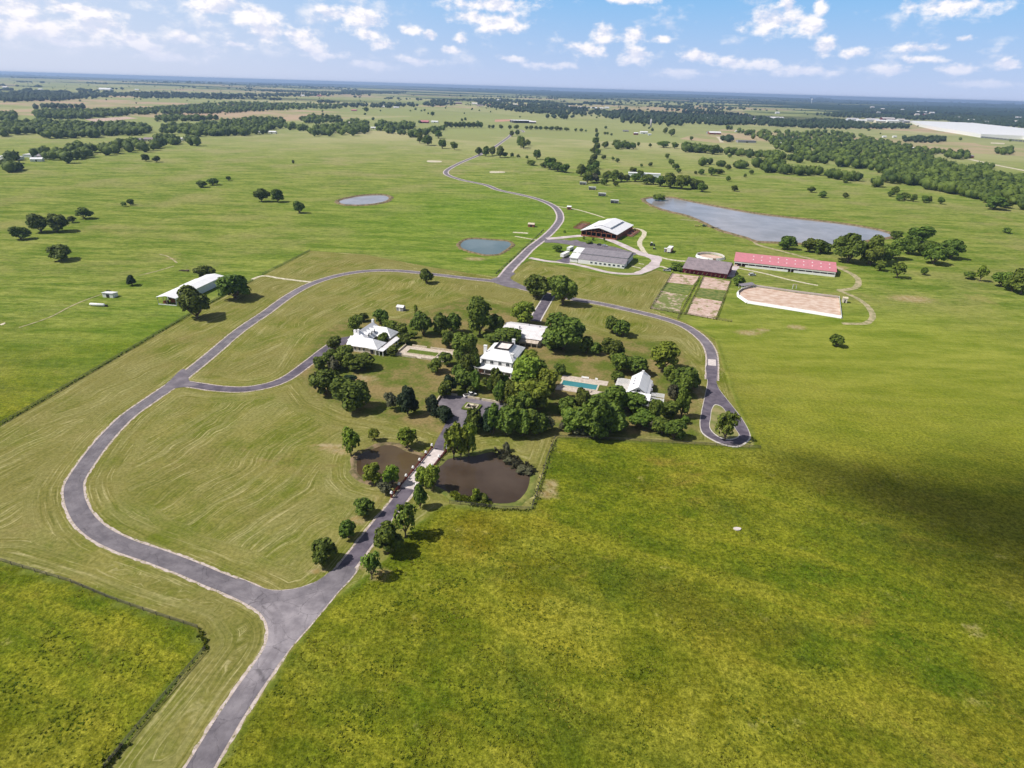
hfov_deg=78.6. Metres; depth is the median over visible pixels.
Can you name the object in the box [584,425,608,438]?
oak tree
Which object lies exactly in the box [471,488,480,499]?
leafy tree
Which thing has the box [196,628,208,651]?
weeds
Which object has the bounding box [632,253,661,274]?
gravel yard
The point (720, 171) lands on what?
oak tree
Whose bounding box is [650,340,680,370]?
leafy tree
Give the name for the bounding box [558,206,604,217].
dirt path
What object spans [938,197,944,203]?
oak tree
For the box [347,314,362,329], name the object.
leafy tree
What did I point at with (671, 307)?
paddock ground
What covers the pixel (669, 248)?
stock trailer
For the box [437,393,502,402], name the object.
forecourt wall
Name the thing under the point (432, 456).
lane bridge
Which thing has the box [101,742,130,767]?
weeds
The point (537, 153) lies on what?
oak tree
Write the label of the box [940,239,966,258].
oak tree
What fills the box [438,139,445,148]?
oak tree
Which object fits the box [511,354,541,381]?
leafy tree
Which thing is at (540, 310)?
driveway
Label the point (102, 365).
weeds
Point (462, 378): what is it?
oak tree
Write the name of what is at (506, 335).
oak tree
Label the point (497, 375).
oak tree
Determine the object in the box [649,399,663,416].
oak tree
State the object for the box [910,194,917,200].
oak tree
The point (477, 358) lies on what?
oak tree
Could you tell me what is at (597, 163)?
oak tree
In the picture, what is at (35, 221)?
oak tree
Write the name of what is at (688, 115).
distant wood
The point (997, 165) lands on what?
dirt path
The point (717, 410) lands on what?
loop island lawn
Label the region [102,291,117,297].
field shed
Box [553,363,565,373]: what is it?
oak tree
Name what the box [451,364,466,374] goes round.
oak tree
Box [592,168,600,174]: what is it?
oak tree
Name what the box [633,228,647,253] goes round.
dirt path
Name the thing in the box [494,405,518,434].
oak tree
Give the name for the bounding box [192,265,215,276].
oak tree
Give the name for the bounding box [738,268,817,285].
dirt path
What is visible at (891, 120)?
town building
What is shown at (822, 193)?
oak tree
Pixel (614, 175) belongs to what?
leafy tree
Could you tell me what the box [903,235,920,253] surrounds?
oak tree
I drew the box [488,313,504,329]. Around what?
oak tree
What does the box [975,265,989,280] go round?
leafy tree
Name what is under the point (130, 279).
cedar tree
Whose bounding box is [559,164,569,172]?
oak tree
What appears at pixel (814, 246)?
oak tree
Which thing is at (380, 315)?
oak tree
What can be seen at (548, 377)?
leafy tree
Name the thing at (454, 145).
leafy tree
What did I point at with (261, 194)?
oak tree
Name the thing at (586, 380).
pool terrace
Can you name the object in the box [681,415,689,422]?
leafy bush
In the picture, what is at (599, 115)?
scattered tree dots
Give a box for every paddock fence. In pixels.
[650,272,672,307]
[651,307,731,320]
[677,275,699,318]
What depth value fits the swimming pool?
280.50 m
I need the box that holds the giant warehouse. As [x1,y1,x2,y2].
[910,121,1023,141]
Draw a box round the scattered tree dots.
[3,79,1019,140]
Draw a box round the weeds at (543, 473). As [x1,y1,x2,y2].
[530,436,556,508]
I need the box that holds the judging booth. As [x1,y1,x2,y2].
[842,296,847,302]
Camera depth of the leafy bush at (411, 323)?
335.92 m
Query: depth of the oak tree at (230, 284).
370.24 m
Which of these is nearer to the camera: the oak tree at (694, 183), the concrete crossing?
the concrete crossing
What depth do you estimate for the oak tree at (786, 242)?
532.25 m
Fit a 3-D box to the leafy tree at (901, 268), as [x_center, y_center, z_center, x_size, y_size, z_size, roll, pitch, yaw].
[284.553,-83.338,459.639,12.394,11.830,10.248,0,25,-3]
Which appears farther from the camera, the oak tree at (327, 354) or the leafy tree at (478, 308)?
the leafy tree at (478, 308)
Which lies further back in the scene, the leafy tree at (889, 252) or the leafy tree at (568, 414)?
the leafy tree at (889, 252)
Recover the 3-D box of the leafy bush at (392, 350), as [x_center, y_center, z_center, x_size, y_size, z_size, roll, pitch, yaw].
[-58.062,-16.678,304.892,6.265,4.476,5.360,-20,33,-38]
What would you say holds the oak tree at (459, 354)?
on the ground at (916, 384)
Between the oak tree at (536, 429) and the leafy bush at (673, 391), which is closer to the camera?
the oak tree at (536, 429)
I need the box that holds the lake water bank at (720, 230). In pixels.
[640,196,892,244]
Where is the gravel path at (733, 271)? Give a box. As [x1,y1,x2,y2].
[728,266,738,276]
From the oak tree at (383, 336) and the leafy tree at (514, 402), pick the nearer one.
the leafy tree at (514, 402)
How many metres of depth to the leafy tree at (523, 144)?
1338.80 m
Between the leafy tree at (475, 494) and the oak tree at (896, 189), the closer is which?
the leafy tree at (475, 494)
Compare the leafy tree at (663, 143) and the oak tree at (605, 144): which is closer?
the oak tree at (605, 144)
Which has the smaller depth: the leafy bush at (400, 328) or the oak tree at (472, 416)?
the oak tree at (472, 416)
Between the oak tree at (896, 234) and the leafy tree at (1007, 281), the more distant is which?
the oak tree at (896, 234)
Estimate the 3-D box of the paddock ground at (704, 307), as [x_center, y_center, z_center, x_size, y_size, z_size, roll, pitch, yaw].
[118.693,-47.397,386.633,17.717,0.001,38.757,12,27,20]
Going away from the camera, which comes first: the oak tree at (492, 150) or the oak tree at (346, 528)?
the oak tree at (346, 528)
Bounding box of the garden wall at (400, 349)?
[395,344,453,359]
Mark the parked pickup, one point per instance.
(469, 393)
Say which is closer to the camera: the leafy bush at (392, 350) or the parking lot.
the leafy bush at (392, 350)
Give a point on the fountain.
(467, 405)
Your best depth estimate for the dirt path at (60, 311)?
349.10 m
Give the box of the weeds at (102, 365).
[2,280,252,424]
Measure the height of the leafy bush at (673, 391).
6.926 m
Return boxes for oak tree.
[7,226,31,239]
[25,213,46,231]
[44,244,71,259]
[45,213,69,231]
[67,216,76,222]
[74,207,93,218]
[126,199,133,204]
[141,154,149,160]
[151,156,159,161]
[176,285,209,318]
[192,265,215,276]
[195,180,207,186]
[206,178,218,184]
[214,274,251,298]
[253,188,269,201]
[269,189,283,201]
[293,200,304,212]
[308,368,342,395]
[311,537,337,565]
[312,356,325,369]
[322,349,335,364]
[326,335,340,348]
[329,377,371,412]
[338,519,355,538]
[348,352,374,370]
[353,497,374,516]
[359,313,368,320]
[372,309,388,323]
[373,520,404,553]
[377,332,388,341]
[398,333,411,342]
[413,311,432,335]
[413,483,427,507]
[419,268,433,282]
[421,135,431,143]
[433,312,448,333]
[435,130,442,137]
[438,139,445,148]
[438,352,452,364]
[438,380,451,396]
[441,331,453,346]
[446,312,461,331]
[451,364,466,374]
[455,349,463,364]
[455,368,472,388]
[459,354,476,371]
[465,407,481,428]
[470,369,480,389]
[474,355,480,369]
[475,147,482,153]
[483,146,488,154]
[483,328,520,344]
[486,376,492,392]
[487,403,498,433]
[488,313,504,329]
[489,146,495,154]
[490,367,504,388]
[492,380,504,403]
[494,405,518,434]
[495,327,521,342]
[498,407,514,434]
[514,408,530,435]
[518,408,539,432]
[523,274,549,297]
[529,420,544,434]
[533,149,540,158]
[536,413,549,432]
[537,360,548,378]
[541,312,585,349]
[544,157,556,168]
[552,162,562,170]
[552,245,561,251]
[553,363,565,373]
[556,396,574,412]
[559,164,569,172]
[574,387,590,406]
[574,394,611,434]
[579,336,593,353]
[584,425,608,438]
[586,164,596,171]
[587,158,596,164]
[590,153,597,158]
[590,342,602,354]
[592,137,598,142]
[592,160,599,167]
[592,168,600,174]
[598,385,627,406]
[600,178,608,183]
[601,141,608,147]
[601,337,624,356]
[605,315,617,332]
[605,401,626,431]
[610,370,624,381]
[612,319,630,335]
[617,172,624,181]
[622,391,647,412]
[624,174,629,180]
[625,355,648,373]
[628,408,655,426]
[630,173,640,181]
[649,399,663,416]
[652,416,668,433]
[655,175,665,185]
[662,400,680,418]
[664,419,687,438]
[668,129,674,135]
[670,377,680,389]
[672,163,679,169]
[675,366,700,393]
[690,178,704,188]
[697,183,707,190]
[702,145,709,152]
[709,145,718,153]
[716,169,724,173]
[733,275,745,284]
[778,235,797,249]
[801,238,814,251]
[807,186,815,191]
[812,239,824,250]
[813,241,829,253]
[818,191,826,197]
[829,334,844,345]
[832,233,867,262]
[841,176,850,182]
[887,191,894,195]
[890,231,903,238]
[891,186,899,192]
[896,195,903,199]
[900,192,910,199]
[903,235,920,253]
[907,226,936,241]
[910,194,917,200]
[917,240,937,255]
[921,195,928,201]
[921,244,948,263]
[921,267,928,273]
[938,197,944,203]
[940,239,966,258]
[985,195,1009,208]
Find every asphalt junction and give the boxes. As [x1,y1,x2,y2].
[158,369,198,394]
[223,566,355,684]
[491,272,525,288]
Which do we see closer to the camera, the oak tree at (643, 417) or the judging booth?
the oak tree at (643, 417)
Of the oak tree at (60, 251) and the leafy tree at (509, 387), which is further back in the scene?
the oak tree at (60, 251)
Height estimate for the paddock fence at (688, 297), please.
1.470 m
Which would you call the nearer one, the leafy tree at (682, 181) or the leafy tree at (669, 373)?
the leafy tree at (669, 373)
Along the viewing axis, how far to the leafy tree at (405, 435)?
225.24 m
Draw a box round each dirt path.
[19,294,101,327]
[252,275,310,282]
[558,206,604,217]
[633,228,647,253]
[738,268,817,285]
[758,245,861,290]
[836,290,875,324]
[968,159,1023,170]
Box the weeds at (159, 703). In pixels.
[105,653,201,766]
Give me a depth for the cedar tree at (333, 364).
283.63 m
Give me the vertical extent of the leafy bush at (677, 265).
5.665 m
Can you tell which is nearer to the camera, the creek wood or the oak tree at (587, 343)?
the oak tree at (587, 343)
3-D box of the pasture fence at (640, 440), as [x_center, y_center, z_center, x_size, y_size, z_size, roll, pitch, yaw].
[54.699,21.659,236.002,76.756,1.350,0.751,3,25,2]
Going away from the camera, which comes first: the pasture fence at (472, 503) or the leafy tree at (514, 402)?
the pasture fence at (472, 503)
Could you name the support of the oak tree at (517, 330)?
on the ground at (916, 384)
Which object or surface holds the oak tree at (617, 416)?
on the ground at (916, 384)
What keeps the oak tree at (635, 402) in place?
on the ground at (916, 384)
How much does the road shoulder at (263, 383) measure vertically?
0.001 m
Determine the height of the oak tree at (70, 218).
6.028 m
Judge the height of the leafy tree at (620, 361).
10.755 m
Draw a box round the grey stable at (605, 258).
[569,247,633,268]
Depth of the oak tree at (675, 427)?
235.97 m
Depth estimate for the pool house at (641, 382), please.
270.07 m
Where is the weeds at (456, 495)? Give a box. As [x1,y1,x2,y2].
[449,491,492,506]
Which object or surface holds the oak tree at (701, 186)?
on the ground at (916, 384)
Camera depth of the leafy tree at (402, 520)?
179.36 m
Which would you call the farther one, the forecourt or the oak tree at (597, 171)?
the oak tree at (597, 171)
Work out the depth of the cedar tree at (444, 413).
245.52 m
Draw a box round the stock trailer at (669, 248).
[666,245,673,251]
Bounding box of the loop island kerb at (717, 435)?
[709,404,739,439]
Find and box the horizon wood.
[0,74,1023,118]
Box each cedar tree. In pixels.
[126,275,136,285]
[326,356,340,369]
[343,375,357,380]
[396,385,418,414]
[425,394,438,416]
[435,405,454,421]
[443,374,456,388]
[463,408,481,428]
[480,406,496,432]
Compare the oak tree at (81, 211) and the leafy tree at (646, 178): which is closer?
the oak tree at (81, 211)
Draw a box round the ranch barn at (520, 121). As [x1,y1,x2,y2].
[510,120,530,122]
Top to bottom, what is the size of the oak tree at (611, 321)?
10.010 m
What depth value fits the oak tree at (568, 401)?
253.19 m
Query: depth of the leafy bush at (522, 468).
214.21 m
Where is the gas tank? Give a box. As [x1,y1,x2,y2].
[89,303,107,306]
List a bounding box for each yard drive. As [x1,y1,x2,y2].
[529,257,632,274]
[546,235,655,255]
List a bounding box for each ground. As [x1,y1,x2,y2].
[0,74,1023,767]
[651,302,681,312]
[653,291,687,302]
[660,283,691,293]
[668,273,698,284]
[688,297,721,318]
[696,289,725,300]
[700,277,729,290]
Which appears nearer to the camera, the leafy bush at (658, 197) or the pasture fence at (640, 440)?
the pasture fence at (640, 440)
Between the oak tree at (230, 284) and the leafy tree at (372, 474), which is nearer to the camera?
the leafy tree at (372, 474)
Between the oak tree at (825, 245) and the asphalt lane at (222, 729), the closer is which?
the asphalt lane at (222, 729)
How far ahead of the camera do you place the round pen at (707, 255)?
507.02 m
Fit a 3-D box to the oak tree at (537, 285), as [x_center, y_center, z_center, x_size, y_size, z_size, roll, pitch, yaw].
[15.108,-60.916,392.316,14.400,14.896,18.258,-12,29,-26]
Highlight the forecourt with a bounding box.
[438,395,502,426]
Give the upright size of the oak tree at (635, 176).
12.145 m
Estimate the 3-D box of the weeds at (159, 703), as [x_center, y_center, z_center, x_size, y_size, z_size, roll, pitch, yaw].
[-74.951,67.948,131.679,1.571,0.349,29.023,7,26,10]
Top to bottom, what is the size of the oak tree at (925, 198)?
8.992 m
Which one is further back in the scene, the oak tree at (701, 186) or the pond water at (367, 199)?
the oak tree at (701, 186)
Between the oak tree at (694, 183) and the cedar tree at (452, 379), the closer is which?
the cedar tree at (452, 379)
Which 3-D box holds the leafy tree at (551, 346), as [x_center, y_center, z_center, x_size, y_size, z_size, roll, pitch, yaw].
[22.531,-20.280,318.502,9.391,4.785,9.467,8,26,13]
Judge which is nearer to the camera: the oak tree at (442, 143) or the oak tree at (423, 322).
the oak tree at (423, 322)
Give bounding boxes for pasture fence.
[0,279,251,422]
[0,558,197,627]
[103,646,205,767]
[265,250,309,272]
[449,437,554,509]
[555,435,760,447]
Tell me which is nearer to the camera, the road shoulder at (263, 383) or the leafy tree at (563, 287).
the road shoulder at (263, 383)
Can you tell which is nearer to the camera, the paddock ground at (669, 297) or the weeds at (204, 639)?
the weeds at (204, 639)
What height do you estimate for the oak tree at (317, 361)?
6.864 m
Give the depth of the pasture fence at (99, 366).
279.62 m
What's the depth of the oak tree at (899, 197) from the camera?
806.67 m
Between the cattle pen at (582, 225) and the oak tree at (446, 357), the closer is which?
the oak tree at (446, 357)
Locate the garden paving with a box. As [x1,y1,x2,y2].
[397,345,452,361]
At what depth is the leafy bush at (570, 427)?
237.51 m
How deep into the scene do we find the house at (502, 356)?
288.96 m
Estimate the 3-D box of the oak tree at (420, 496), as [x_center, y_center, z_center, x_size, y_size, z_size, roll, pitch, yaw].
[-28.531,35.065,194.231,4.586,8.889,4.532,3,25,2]
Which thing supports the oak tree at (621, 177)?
on the ground at (916, 384)
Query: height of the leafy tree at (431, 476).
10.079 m
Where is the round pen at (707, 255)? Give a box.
[696,252,724,260]
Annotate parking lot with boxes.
[545,239,635,254]
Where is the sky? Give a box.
[0,0,1023,103]
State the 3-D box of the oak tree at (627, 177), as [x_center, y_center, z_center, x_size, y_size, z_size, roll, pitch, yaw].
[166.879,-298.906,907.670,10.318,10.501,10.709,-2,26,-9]
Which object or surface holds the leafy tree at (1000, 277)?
on the ground at (916, 384)
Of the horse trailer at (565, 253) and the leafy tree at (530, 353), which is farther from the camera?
the horse trailer at (565, 253)
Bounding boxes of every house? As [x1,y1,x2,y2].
[22,153,35,156]
[30,157,44,161]
[143,137,152,140]
[346,319,400,355]
[475,339,525,378]
[503,322,546,346]
[615,370,664,405]
[628,172,660,177]
[708,131,720,134]
[736,140,755,142]
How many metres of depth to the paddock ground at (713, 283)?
434.62 m
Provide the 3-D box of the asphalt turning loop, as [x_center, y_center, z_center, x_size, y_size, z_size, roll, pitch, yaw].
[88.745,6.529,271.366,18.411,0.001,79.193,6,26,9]
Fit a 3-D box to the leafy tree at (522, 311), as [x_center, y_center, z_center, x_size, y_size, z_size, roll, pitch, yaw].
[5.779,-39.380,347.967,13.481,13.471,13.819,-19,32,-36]
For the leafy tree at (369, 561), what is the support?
on the ground at (916, 384)
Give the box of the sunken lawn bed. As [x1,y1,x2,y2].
[405,348,439,356]
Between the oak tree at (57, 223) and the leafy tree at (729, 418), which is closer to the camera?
the leafy tree at (729, 418)
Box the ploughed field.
[86,117,135,121]
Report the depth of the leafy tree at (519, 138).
1359.87 m
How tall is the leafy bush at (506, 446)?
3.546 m
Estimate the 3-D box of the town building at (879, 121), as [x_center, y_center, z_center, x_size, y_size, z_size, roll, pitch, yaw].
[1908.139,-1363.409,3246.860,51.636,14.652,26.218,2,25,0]
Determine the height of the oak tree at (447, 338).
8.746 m
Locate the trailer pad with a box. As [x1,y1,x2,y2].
[557,256,569,262]
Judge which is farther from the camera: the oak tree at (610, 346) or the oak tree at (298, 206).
the oak tree at (298, 206)
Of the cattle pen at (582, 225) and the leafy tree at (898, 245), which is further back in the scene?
the cattle pen at (582, 225)
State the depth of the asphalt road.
613.63 m
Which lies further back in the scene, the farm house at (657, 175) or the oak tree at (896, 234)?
the farm house at (657, 175)
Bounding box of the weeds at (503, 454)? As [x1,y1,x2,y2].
[494,446,535,474]
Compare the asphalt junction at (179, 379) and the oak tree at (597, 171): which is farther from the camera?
the oak tree at (597, 171)
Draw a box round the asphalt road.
[444,129,562,275]
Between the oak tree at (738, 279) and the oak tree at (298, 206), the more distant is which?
the oak tree at (298, 206)
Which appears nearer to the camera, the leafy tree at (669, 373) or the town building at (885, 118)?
the leafy tree at (669, 373)
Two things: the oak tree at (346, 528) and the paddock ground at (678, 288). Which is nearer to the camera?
the oak tree at (346, 528)
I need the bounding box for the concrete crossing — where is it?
[708,359,715,365]
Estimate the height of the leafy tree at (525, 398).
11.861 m
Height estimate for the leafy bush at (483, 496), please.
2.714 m
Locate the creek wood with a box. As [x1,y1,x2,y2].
[0,100,1023,209]
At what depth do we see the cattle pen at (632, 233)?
580.66 m
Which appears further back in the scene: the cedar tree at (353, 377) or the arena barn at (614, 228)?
the arena barn at (614, 228)
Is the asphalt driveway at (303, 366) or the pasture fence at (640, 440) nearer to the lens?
the pasture fence at (640, 440)
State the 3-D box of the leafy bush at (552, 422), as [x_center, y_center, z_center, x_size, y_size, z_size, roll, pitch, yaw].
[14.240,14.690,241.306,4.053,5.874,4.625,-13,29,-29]
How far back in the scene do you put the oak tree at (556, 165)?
990.36 m
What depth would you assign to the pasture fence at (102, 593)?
158.97 m
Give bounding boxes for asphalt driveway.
[189,345,331,391]
[338,488,413,567]
[433,420,453,450]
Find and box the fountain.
[461,402,481,409]
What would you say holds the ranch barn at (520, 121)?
on the ground at (916, 384)
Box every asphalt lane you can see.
[63,311,276,767]
[264,269,717,380]
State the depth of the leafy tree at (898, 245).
507.74 m
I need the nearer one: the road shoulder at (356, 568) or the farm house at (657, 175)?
the road shoulder at (356, 568)
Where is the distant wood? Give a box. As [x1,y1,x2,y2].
[0,89,1023,142]
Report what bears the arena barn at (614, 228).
on the ground at (916, 384)
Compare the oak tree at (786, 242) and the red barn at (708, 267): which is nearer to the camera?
the red barn at (708, 267)
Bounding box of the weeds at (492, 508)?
[468,503,529,511]
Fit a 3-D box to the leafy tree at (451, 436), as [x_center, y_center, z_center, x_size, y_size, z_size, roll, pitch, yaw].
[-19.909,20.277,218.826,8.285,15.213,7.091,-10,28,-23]
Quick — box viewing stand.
[739,282,754,285]
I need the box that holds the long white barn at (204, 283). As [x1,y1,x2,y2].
[157,274,222,305]
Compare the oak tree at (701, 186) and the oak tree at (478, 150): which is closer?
the oak tree at (701, 186)
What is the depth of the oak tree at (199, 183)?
752.66 m
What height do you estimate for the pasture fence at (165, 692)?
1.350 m
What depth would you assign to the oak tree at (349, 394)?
247.11 m
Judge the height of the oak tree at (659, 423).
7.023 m
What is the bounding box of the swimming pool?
[560,379,598,390]
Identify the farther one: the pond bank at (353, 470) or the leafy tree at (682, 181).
the leafy tree at (682, 181)
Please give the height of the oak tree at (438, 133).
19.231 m
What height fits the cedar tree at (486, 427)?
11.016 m
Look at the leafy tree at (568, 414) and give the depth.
237.03 m
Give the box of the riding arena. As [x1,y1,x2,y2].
[737,284,841,317]
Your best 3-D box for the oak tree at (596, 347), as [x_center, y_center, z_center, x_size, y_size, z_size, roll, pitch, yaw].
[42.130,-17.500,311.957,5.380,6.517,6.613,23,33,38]
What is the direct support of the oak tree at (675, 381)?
on the ground at (916, 384)
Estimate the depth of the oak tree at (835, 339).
329.90 m
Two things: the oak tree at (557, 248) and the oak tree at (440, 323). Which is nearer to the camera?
the oak tree at (440, 323)
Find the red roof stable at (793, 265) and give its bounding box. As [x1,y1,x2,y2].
[734,252,836,276]
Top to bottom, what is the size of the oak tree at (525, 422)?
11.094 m
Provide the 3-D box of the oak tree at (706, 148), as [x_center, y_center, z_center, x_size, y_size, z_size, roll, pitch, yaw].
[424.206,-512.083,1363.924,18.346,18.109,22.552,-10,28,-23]
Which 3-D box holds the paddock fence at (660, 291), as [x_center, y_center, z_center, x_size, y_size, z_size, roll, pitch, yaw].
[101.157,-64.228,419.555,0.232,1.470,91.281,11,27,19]
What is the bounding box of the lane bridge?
[390,443,447,497]
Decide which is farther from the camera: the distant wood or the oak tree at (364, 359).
the distant wood
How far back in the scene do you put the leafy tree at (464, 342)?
296.37 m
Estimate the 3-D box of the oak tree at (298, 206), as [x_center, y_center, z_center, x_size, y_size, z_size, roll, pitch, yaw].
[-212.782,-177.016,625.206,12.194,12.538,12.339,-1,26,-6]
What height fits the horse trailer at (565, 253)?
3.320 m
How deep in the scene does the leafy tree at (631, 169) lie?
1001.27 m
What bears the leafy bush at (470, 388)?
on the ground at (916, 384)
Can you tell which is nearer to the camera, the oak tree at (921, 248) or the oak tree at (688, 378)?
the oak tree at (688, 378)
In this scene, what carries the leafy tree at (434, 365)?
on the ground at (916, 384)
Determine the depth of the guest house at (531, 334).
326.02 m
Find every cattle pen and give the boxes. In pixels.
[573,221,589,228]
[624,228,639,236]
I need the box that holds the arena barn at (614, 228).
[580,218,633,239]
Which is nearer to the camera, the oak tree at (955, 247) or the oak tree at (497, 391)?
the oak tree at (497, 391)
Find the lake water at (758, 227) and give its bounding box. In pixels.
[646,198,890,243]
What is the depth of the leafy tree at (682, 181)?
845.86 m
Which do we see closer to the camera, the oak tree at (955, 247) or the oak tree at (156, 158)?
the oak tree at (955, 247)
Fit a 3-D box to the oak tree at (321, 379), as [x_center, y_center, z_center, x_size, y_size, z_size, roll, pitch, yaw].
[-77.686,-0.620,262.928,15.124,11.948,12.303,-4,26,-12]
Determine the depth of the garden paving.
311.43 m
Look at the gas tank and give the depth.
358.01 m
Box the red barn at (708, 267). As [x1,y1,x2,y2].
[683,257,733,278]
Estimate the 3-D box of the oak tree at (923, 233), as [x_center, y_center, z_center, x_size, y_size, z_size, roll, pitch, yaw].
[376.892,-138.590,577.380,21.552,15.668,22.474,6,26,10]
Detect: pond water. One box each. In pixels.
[339,195,388,204]
[357,445,422,483]
[434,452,529,503]
[461,239,510,254]
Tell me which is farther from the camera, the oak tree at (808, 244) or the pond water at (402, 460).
the oak tree at (808, 244)
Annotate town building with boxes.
[865,118,879,121]
[873,120,885,122]
[880,117,894,119]
[886,119,898,122]
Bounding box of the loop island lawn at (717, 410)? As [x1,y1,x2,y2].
[710,405,738,438]
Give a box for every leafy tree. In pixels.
[333,344,354,367]
[342,426,360,455]
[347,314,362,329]
[360,550,382,578]
[362,462,381,484]
[368,428,379,440]
[382,464,399,485]
[392,502,417,536]
[396,427,417,447]
[415,466,425,484]
[416,133,422,141]
[424,464,439,490]
[426,357,442,372]
[443,421,464,458]
[450,142,457,148]
[451,331,478,356]
[452,426,469,458]
[463,422,477,456]
[466,295,493,334]
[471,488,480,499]
[496,146,503,155]
[503,379,518,401]
[506,396,524,408]
[510,301,534,322]
[510,378,551,407]
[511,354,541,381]
[516,136,524,145]
[518,390,535,409]
[520,139,526,148]
[521,349,538,358]
[523,372,537,381]
[538,368,558,393]
[546,345,560,348]
[548,275,577,304]
[561,406,583,431]
[576,164,586,174]
[582,171,592,181]
[602,170,611,178]
[608,170,618,181]
[610,352,632,371]
[629,167,636,171]
[640,174,653,183]
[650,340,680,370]
[657,141,669,147]
[663,172,676,187]
[663,364,675,381]
[672,142,678,148]
[674,175,690,188]
[676,387,691,417]
[708,167,716,174]
[715,410,740,440]
[859,247,885,265]
[862,234,884,263]
[875,260,886,270]
[883,243,893,260]
[890,262,906,277]
[891,238,905,257]
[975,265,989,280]
[991,271,1012,286]
[1001,274,1018,291]
[1009,268,1023,293]
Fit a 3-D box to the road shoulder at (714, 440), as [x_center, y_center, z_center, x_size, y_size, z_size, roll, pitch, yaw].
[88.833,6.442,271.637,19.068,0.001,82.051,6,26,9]
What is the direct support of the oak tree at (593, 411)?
on the ground at (916, 384)
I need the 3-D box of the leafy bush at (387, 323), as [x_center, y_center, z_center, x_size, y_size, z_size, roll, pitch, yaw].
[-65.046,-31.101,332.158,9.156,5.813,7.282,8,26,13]
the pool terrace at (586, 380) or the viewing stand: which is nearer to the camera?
the pool terrace at (586, 380)
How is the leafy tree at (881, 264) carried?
on the ground at (916, 384)
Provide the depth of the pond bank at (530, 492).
206.13 m
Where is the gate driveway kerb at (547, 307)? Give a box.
[532,295,554,321]
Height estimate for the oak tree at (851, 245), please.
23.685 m
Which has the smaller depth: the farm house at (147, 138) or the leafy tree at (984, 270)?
the leafy tree at (984, 270)
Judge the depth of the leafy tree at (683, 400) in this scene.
250.07 m
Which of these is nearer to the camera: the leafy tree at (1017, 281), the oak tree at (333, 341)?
the oak tree at (333, 341)
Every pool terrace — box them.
[556,385,600,394]
[561,375,608,385]
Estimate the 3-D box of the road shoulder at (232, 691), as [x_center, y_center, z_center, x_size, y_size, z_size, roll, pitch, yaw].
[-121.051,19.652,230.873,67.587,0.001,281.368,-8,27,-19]
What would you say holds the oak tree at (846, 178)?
on the ground at (916, 384)
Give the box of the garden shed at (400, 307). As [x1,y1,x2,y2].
[396,304,405,310]
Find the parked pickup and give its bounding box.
[463,391,476,397]
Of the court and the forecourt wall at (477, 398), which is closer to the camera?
the forecourt wall at (477, 398)
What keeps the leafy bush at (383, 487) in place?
on the ground at (916, 384)
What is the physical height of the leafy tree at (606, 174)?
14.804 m
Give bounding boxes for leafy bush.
[377,482,391,492]
[381,319,395,329]
[383,392,396,406]
[387,345,397,355]
[394,323,407,333]
[409,317,413,326]
[409,331,417,336]
[466,386,473,392]
[478,492,488,502]
[502,442,509,450]
[515,464,532,474]
[527,160,535,164]
[546,416,554,427]
[559,419,564,428]
[564,419,577,432]
[573,427,585,434]
[592,173,599,181]
[653,194,665,200]
[667,384,678,397]
[671,262,683,270]
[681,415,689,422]
[963,271,976,277]
[1002,227,1011,232]
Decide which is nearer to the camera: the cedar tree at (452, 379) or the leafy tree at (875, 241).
the cedar tree at (452, 379)
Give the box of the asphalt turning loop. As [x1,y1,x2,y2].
[700,365,749,445]
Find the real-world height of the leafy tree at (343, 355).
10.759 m
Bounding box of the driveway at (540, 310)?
[531,294,553,320]
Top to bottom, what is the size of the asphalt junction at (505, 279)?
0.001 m
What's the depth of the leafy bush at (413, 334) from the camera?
325.45 m
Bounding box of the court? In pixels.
[340,336,349,344]
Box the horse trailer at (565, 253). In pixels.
[560,251,569,256]
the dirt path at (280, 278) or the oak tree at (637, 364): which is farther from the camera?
the dirt path at (280, 278)
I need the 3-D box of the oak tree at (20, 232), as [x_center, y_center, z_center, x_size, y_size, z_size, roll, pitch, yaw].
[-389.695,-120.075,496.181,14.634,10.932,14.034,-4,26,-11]
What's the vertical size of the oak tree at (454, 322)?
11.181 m
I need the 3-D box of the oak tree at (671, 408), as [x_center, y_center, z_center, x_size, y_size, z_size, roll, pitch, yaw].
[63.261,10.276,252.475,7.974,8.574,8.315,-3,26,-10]
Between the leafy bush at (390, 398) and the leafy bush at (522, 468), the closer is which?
the leafy bush at (522, 468)
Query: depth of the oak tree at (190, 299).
336.88 m
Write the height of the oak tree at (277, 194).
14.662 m
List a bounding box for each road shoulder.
[60,311,286,767]
[187,344,332,392]
[236,566,358,668]
[262,269,718,380]
[334,486,413,568]
[443,129,563,276]
[700,364,750,446]
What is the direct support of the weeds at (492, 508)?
on the ground at (916, 384)
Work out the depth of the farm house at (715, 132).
1988.77 m
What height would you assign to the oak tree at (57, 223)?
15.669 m
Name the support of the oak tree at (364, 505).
on the ground at (916, 384)

